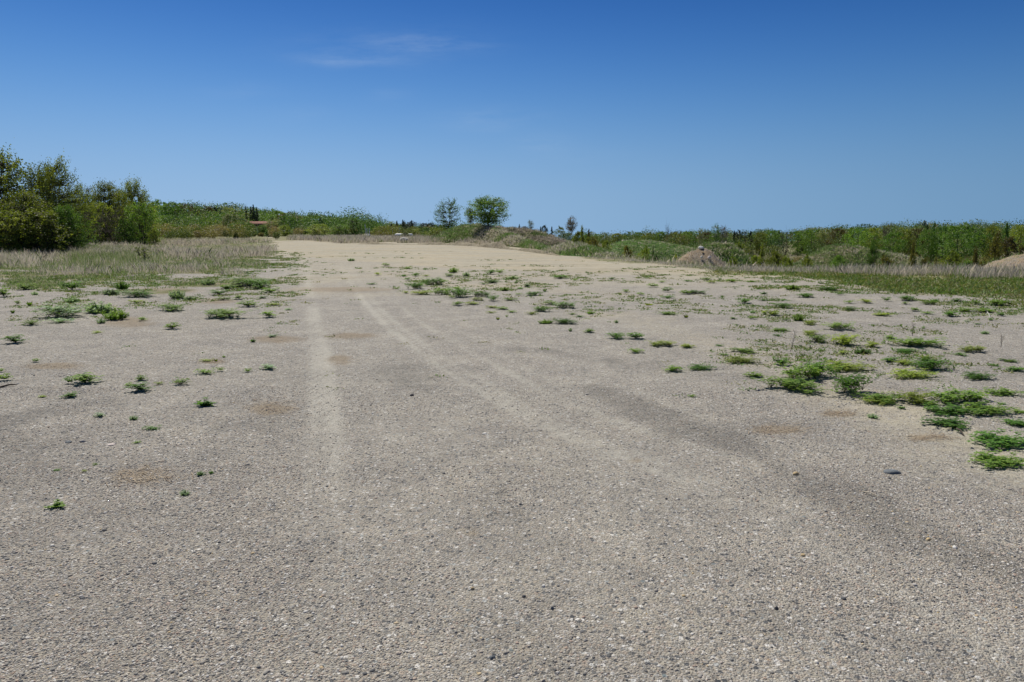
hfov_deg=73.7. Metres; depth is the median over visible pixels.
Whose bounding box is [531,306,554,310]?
weed
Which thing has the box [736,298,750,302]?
weed
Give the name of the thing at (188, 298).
weed
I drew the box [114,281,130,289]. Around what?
weed
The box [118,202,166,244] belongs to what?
shrub
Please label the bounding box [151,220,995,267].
undergrowth
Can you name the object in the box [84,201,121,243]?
shrub
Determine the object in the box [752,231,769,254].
tree
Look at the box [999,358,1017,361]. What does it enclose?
weed
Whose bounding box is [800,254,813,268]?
shrub
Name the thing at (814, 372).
weed
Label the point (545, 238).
earth mound
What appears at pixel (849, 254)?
earth mound
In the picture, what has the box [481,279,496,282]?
weed
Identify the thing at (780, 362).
weed
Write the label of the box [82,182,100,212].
tree
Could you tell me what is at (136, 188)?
tree
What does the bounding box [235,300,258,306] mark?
weed
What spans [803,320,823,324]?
weed
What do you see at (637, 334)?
weed
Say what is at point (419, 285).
weed
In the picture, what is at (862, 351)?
weed
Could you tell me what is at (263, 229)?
shrub
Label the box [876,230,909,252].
tree
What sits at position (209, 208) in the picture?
tree
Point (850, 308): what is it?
weed
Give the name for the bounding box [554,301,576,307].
weed
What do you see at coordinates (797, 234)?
tree
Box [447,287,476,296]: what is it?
weed
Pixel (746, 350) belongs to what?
weed
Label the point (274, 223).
shrub
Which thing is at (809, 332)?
weed
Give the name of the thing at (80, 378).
weed
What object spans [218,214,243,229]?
shrub
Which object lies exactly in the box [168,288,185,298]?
weed
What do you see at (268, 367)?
weed
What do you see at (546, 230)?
tree
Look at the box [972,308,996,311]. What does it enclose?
weed
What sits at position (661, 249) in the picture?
earth mound
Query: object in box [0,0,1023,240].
sky
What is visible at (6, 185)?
tree
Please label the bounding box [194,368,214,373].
weed
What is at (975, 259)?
tree
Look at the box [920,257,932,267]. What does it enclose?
shrub
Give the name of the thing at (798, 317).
weed
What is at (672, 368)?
weed
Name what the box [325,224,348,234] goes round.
shrub
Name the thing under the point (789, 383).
weed
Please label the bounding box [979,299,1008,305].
weed
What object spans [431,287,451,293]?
weed
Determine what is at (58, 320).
weed
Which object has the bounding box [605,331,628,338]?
weed
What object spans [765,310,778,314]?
weed
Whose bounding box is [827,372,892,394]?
weed
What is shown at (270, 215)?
tree
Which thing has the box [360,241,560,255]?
sand berm
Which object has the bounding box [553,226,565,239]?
tree
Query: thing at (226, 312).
weed
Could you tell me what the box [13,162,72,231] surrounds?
tree
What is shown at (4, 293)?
weed
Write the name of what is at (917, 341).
weed
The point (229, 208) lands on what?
tree
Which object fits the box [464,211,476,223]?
tree
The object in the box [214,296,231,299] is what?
weed
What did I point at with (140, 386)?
weed
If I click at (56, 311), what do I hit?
weed
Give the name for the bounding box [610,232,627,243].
tree
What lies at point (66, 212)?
bush
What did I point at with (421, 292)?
weed
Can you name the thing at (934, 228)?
spruce tree
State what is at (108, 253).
grass
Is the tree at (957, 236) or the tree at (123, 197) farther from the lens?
the tree at (957, 236)
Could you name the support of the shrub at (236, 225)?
on the ground at (382, 309)
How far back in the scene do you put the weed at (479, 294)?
16.40 m
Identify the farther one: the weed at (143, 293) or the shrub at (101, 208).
the shrub at (101, 208)
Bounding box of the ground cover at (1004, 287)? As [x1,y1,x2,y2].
[2,251,1023,397]
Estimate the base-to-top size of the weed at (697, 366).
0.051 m
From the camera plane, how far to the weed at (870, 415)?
5.98 m
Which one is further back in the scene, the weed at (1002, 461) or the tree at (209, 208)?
the tree at (209, 208)
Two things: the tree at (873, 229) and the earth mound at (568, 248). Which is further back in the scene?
the tree at (873, 229)
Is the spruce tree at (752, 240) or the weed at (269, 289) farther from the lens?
the spruce tree at (752, 240)
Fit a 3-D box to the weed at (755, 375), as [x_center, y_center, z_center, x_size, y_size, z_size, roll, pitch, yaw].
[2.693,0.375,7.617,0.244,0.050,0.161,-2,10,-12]
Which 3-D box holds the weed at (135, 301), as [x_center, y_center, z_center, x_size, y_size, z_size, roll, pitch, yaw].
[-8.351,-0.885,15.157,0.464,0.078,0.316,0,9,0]
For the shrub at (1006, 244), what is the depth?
57.37 m
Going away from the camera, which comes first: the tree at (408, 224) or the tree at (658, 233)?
the tree at (658, 233)
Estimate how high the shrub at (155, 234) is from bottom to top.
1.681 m
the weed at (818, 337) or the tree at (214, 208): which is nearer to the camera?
the weed at (818, 337)
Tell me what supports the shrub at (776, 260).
on the ground at (382, 309)
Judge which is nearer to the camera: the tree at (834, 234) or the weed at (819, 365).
the weed at (819, 365)
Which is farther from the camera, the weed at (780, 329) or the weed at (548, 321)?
the weed at (548, 321)
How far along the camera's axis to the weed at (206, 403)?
6.37 m
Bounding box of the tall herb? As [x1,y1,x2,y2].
[134,244,152,260]
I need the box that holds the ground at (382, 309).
[0,233,1023,681]
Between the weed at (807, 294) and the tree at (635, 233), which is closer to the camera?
the weed at (807, 294)
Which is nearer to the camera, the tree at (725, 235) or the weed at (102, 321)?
the weed at (102, 321)
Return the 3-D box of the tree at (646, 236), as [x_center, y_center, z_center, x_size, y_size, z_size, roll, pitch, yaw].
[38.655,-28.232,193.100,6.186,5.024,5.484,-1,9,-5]
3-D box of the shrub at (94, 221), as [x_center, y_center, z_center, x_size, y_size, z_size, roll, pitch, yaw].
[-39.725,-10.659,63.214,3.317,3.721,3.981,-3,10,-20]
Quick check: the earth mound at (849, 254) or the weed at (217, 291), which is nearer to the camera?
the weed at (217, 291)
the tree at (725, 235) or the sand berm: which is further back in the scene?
the tree at (725, 235)
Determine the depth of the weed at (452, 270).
25.32 m
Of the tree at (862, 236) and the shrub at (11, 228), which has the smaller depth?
the shrub at (11, 228)
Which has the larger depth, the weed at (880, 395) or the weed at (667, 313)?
the weed at (667, 313)
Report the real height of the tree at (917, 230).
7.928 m
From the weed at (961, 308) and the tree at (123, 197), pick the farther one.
the tree at (123, 197)
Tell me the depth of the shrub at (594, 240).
57.26 m
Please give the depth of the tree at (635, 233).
197.12 m
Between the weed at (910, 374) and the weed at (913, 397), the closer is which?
the weed at (913, 397)
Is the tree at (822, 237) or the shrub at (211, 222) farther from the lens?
the tree at (822, 237)
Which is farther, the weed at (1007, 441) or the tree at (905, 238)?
the tree at (905, 238)
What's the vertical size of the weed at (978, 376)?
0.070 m
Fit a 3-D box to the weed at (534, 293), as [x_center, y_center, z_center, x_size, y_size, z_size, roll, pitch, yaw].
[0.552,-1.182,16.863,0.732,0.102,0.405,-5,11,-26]
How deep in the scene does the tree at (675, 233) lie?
191.95 m
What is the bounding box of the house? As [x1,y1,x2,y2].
[243,221,274,234]
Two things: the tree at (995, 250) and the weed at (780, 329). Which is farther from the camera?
the tree at (995, 250)
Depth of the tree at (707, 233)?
192.57 m
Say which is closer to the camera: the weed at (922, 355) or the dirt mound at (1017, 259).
the weed at (922, 355)
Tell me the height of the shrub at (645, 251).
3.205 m
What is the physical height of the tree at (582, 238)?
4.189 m
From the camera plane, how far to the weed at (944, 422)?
5.74 m
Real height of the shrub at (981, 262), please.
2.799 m
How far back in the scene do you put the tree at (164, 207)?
186.45 m
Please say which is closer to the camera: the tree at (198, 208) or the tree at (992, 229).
the tree at (992, 229)
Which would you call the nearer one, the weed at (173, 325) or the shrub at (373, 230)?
the weed at (173, 325)
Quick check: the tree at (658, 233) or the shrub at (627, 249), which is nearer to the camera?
the shrub at (627, 249)
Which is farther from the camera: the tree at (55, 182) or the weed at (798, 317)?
the tree at (55, 182)
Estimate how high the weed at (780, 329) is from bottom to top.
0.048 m
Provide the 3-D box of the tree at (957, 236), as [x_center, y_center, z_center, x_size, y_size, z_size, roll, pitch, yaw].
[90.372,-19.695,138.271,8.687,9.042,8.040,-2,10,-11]
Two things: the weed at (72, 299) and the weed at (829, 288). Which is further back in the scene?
the weed at (829, 288)
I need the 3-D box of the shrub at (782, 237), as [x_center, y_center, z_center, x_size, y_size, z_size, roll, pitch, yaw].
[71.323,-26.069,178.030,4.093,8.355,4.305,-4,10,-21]
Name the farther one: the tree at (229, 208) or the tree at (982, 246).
the tree at (229, 208)
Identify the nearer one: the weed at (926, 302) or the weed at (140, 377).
the weed at (140, 377)
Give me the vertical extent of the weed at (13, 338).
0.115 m
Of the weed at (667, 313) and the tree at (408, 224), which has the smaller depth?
the weed at (667, 313)
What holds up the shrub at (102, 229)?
on the ground at (382, 309)
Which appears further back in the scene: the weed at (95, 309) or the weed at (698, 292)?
the weed at (698, 292)
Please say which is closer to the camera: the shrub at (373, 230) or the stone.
the stone
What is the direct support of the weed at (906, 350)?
on the ground at (382, 309)
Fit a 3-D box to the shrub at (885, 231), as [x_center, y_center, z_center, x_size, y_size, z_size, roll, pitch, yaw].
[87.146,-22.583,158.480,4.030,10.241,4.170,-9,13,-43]
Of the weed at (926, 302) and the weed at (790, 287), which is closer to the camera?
the weed at (926, 302)
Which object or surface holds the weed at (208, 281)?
on the ground at (382, 309)
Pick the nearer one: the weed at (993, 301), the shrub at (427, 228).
the weed at (993, 301)
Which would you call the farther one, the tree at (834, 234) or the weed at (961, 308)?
the tree at (834, 234)
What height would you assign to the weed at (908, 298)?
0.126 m
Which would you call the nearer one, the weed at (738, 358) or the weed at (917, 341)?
the weed at (738, 358)
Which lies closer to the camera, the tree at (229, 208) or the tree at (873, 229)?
the tree at (873, 229)
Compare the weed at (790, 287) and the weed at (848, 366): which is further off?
the weed at (790, 287)
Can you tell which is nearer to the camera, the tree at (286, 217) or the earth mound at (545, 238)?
the earth mound at (545, 238)
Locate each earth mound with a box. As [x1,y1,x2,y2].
[428,222,549,249]
[496,225,566,245]
[541,241,628,258]
[601,239,693,261]
[677,240,756,266]
[773,243,939,268]
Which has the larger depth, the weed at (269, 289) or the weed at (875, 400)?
the weed at (269, 289)
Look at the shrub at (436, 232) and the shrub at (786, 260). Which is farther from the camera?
the shrub at (436, 232)
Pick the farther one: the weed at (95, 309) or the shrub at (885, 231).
the shrub at (885, 231)
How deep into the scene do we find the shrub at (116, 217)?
58.84 m
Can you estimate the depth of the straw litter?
5.62 m
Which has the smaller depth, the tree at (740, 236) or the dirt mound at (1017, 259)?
the dirt mound at (1017, 259)
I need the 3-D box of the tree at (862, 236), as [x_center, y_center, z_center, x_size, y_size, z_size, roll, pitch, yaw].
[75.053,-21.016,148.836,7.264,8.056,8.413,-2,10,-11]
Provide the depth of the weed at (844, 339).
9.66 m
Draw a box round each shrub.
[0,209,36,253]
[1,207,78,253]
[76,208,103,240]
[80,209,112,243]
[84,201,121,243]
[94,205,127,243]
[112,218,138,244]
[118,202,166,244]
[147,227,160,244]
[198,220,220,227]
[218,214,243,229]
[227,222,250,236]
[256,225,268,235]
[262,219,284,232]
[278,224,293,235]
[306,223,337,235]
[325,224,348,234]
[345,218,363,235]
[371,226,388,234]
[420,227,435,236]
[424,226,442,236]
[572,231,581,242]
[586,236,598,245]
[602,240,611,250]
[622,245,632,257]
[637,245,650,260]
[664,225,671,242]
[728,255,738,265]
[736,241,747,253]
[750,255,760,266]
[766,249,782,267]
[777,254,793,269]
[778,229,792,254]
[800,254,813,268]
[829,255,843,267]
[874,254,894,266]
[880,221,896,251]
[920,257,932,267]
[938,247,963,268]
[959,259,972,266]
[978,257,986,265]
[996,236,1023,259]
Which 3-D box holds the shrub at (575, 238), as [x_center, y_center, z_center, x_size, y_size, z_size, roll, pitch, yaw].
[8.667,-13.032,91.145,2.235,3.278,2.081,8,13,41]
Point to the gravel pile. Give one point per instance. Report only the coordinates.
(695, 255)
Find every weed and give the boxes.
[0,287,13,295]
[0,373,12,378]
[1,334,25,342]
[14,283,35,289]
[17,319,41,324]
[30,302,88,317]
[42,318,74,322]
[44,499,65,507]
[59,281,86,288]
[60,391,76,396]
[62,296,79,302]
[62,376,72,381]
[71,372,102,382]
[84,301,112,313]
[96,318,106,322]
[99,307,129,319]
[102,288,118,294]
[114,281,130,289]
[116,289,153,296]
[125,381,154,390]
[126,299,143,302]
[134,374,146,379]
[141,425,160,429]
[148,303,187,311]
[163,322,179,328]
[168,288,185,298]
[170,377,189,383]
[180,489,190,495]
[183,297,196,299]
[193,397,215,405]
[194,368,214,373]
[199,278,217,284]
[199,308,262,317]
[208,289,228,293]
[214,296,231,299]
[220,284,235,288]
[225,276,267,285]
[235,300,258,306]
[239,279,272,288]
[260,287,280,291]
[260,310,278,316]
[262,364,275,368]
[402,281,426,288]
[411,290,430,293]
[416,277,448,284]
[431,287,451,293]
[447,267,458,272]
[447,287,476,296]
[470,291,489,296]
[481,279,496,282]
[487,295,499,299]
[523,291,547,295]
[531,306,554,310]
[539,319,552,323]
[552,317,581,323]
[554,275,568,277]
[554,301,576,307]
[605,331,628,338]
[627,332,643,337]
[628,348,643,352]
[644,340,676,345]
[658,310,677,314]
[661,365,682,370]
[684,363,716,369]
[687,289,709,293]
[721,354,759,362]
[725,347,761,353]
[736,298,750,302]
[743,371,764,376]
[744,375,837,393]
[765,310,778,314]
[770,327,792,330]
[770,356,792,364]
[773,362,826,378]
[774,302,796,308]
[784,284,802,289]
[787,293,815,296]
[792,313,805,320]
[799,358,843,376]
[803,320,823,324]
[803,330,824,334]
[805,333,828,341]
[815,286,842,289]
[821,321,853,329]
[825,332,863,344]
[826,358,874,371]
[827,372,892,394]
[845,306,859,309]
[852,392,905,404]
[852,395,899,404]
[854,348,871,353]
[865,341,880,345]
[866,413,879,418]
[873,312,889,315]
[881,357,900,360]
[884,359,913,364]
[886,336,945,346]
[886,367,938,378]
[886,389,939,404]
[893,295,915,300]
[894,348,927,353]
[910,354,953,370]
[915,353,941,360]
[916,399,938,404]
[917,386,989,403]
[920,300,937,304]
[920,415,971,430]
[921,402,983,415]
[942,311,960,315]
[954,344,986,351]
[957,400,1020,415]
[958,307,972,310]
[962,371,996,379]
[968,428,1023,448]
[968,449,1023,468]
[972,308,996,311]
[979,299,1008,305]
[982,387,1022,395]
[992,417,1023,425]
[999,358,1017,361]
[1002,366,1023,370]
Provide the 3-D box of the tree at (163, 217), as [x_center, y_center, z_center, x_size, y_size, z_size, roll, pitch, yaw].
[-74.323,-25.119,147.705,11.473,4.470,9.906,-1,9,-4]
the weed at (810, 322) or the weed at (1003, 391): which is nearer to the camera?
the weed at (1003, 391)
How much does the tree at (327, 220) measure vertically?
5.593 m
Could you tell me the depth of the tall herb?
32.70 m
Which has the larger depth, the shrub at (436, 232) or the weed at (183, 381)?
the shrub at (436, 232)
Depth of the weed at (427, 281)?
20.02 m
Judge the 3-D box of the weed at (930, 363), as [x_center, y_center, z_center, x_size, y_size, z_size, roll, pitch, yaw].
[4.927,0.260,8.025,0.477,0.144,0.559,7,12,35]
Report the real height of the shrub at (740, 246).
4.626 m
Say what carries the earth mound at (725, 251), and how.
on the ground at (382, 309)
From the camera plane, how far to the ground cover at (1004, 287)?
18.02 m
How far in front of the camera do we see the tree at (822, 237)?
169.50 m
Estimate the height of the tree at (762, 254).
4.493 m
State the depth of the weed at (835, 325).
11.04 m
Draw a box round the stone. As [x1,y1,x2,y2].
[883,469,900,473]
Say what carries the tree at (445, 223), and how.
on the ground at (382, 309)
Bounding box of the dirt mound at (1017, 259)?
[976,251,1023,268]
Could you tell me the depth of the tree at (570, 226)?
96.57 m
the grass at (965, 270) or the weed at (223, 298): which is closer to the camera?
the weed at (223, 298)
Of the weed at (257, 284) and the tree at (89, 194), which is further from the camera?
the tree at (89, 194)
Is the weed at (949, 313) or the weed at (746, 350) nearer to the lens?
the weed at (746, 350)
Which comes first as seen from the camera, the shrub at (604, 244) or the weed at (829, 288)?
the weed at (829, 288)
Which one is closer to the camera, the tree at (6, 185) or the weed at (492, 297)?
the weed at (492, 297)
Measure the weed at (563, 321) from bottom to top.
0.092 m
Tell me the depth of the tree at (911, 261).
61.53 m
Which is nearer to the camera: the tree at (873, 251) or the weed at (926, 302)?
the weed at (926, 302)
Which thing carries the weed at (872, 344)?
on the ground at (382, 309)
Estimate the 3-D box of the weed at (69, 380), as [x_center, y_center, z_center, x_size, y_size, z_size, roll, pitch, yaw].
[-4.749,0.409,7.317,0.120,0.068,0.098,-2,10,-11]
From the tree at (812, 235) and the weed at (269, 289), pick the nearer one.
the weed at (269, 289)
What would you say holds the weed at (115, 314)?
on the ground at (382, 309)
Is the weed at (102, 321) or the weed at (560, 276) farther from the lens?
the weed at (560, 276)
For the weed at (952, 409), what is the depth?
6.12 m
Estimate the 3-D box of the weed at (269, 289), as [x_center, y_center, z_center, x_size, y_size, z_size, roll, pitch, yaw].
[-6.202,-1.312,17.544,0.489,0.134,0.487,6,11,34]
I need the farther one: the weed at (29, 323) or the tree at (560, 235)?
the tree at (560, 235)
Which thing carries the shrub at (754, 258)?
on the ground at (382, 309)
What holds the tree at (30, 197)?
on the ground at (382, 309)
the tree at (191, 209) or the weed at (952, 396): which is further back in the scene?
the tree at (191, 209)
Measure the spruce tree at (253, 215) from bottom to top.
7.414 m
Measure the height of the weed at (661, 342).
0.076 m
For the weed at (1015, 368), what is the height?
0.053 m
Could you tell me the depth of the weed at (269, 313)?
12.61 m
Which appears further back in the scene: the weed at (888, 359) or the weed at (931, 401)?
the weed at (888, 359)
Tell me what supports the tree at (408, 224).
on the ground at (382, 309)
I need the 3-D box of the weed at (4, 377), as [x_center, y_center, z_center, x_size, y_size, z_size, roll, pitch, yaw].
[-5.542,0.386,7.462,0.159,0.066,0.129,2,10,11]
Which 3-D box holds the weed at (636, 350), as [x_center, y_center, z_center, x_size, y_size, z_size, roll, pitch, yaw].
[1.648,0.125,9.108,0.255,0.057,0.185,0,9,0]
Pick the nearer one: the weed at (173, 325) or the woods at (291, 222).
the weed at (173, 325)
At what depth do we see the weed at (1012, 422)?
5.76 m
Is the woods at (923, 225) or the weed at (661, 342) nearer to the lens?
the weed at (661, 342)
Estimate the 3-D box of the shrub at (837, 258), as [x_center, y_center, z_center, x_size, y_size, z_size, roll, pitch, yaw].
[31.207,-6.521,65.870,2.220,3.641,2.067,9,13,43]
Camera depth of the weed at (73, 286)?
18.48 m
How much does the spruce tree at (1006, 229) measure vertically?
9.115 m
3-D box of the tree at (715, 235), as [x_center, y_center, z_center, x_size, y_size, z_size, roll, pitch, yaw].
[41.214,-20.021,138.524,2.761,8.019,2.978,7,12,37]
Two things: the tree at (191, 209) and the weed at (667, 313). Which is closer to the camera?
the weed at (667, 313)
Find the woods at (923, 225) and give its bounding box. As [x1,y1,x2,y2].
[559,218,1023,257]
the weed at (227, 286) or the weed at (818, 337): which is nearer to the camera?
the weed at (818, 337)
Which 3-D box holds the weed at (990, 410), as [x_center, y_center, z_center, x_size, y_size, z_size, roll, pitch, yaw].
[4.278,0.610,6.122,0.468,0.073,0.549,7,12,35]
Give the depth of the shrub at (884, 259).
59.50 m
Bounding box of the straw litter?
[17,285,966,487]
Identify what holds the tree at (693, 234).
on the ground at (382, 309)
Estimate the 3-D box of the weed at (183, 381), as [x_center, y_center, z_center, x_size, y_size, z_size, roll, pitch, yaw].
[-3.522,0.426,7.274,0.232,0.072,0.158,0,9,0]
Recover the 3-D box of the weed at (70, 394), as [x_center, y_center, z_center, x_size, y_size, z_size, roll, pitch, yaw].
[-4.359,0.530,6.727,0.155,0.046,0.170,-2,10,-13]
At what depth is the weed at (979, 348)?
9.17 m
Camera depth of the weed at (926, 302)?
14.71 m
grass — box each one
[0,237,283,289]
[285,233,1023,277]
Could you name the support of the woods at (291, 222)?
on the ground at (382, 309)
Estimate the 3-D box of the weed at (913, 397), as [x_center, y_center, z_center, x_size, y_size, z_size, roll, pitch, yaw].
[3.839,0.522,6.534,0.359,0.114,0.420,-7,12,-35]
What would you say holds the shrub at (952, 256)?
on the ground at (382, 309)
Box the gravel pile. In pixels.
[670,248,732,266]
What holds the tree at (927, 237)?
on the ground at (382, 309)
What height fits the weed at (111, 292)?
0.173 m
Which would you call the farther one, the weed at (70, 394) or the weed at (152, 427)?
the weed at (70, 394)
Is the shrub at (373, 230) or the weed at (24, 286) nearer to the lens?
the weed at (24, 286)
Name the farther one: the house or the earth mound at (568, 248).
the house
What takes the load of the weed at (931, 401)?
on the ground at (382, 309)
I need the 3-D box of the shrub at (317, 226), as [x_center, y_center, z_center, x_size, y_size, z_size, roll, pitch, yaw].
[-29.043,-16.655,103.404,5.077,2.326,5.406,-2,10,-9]
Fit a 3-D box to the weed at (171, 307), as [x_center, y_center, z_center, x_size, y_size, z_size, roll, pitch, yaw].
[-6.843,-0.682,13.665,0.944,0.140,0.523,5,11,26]
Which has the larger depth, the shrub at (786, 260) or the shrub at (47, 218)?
the shrub at (786, 260)
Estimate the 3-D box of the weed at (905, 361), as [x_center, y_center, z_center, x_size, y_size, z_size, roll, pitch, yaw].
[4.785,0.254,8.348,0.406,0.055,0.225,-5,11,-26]
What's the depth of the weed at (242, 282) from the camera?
19.49 m
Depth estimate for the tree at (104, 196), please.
68.32 m
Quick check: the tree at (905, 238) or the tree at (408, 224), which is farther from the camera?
the tree at (408, 224)
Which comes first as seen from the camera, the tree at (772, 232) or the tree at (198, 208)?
the tree at (772, 232)
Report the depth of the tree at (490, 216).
69.52 m
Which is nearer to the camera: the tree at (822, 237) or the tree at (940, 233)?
the tree at (940, 233)
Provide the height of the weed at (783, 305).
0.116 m
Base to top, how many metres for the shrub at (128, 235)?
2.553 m
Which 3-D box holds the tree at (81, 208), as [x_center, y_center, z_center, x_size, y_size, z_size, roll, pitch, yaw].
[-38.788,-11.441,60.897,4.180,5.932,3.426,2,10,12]
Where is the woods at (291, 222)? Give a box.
[5,199,504,233]
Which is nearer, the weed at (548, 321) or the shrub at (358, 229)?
the weed at (548, 321)
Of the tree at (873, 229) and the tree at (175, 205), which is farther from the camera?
the tree at (175, 205)
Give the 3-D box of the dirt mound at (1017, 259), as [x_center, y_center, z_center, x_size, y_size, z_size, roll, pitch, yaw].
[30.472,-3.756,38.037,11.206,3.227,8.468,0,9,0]
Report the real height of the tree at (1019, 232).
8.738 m
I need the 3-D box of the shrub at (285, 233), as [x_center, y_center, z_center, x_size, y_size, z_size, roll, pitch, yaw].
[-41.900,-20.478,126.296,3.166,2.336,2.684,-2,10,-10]
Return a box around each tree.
[0,144,51,246]
[0,186,65,250]
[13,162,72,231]
[26,148,100,246]
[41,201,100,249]
[65,180,106,241]
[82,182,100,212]
[85,177,138,240]
[106,188,138,241]
[116,173,160,241]
[147,199,179,216]
[154,215,192,226]
[157,202,189,218]
[171,203,198,224]
[182,206,207,221]
[197,205,218,223]
[211,206,223,213]
[221,206,235,214]
[251,205,256,220]
[258,208,283,220]
[271,211,303,233]
[304,215,338,230]
[399,221,419,230]
[432,197,462,230]
[464,194,510,225]
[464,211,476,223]
[541,225,548,232]
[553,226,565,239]
[564,215,577,240]
[578,224,584,242]
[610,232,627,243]
[624,231,643,239]
[640,233,655,239]
[655,231,668,239]
[663,231,685,244]
[679,230,698,244]
[693,231,713,243]
[696,227,703,243]
[709,224,722,241]
[719,225,728,242]
[733,229,750,251]
[747,231,754,255]
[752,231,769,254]
[758,229,785,253]
[758,244,765,265]
[786,230,807,255]
[795,227,826,254]
[815,228,830,248]
[824,228,848,244]
[840,227,876,247]
[860,227,883,249]
[866,231,879,266]
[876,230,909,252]
[892,227,914,254]
[907,228,929,257]
[908,241,916,265]
[913,227,944,258]
[927,223,935,260]
[929,225,959,257]
[935,222,985,260]
[961,225,992,260]
[969,246,979,266]
[978,226,1005,257]
[983,229,1004,263]
[1000,223,1009,254]
[1009,224,1023,250]
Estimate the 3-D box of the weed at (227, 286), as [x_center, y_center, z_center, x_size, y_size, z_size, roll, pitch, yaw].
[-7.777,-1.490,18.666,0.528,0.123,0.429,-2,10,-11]
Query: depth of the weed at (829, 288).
18.02 m
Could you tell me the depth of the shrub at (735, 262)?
53.53 m
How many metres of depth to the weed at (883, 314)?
12.82 m
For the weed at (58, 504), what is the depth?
4.09 m
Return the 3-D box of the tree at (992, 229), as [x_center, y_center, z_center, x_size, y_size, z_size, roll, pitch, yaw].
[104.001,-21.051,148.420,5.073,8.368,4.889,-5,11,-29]
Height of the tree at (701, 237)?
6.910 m
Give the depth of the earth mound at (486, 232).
67.55 m
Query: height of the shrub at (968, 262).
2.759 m
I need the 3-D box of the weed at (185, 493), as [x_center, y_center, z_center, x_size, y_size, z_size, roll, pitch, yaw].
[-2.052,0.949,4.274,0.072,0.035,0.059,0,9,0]

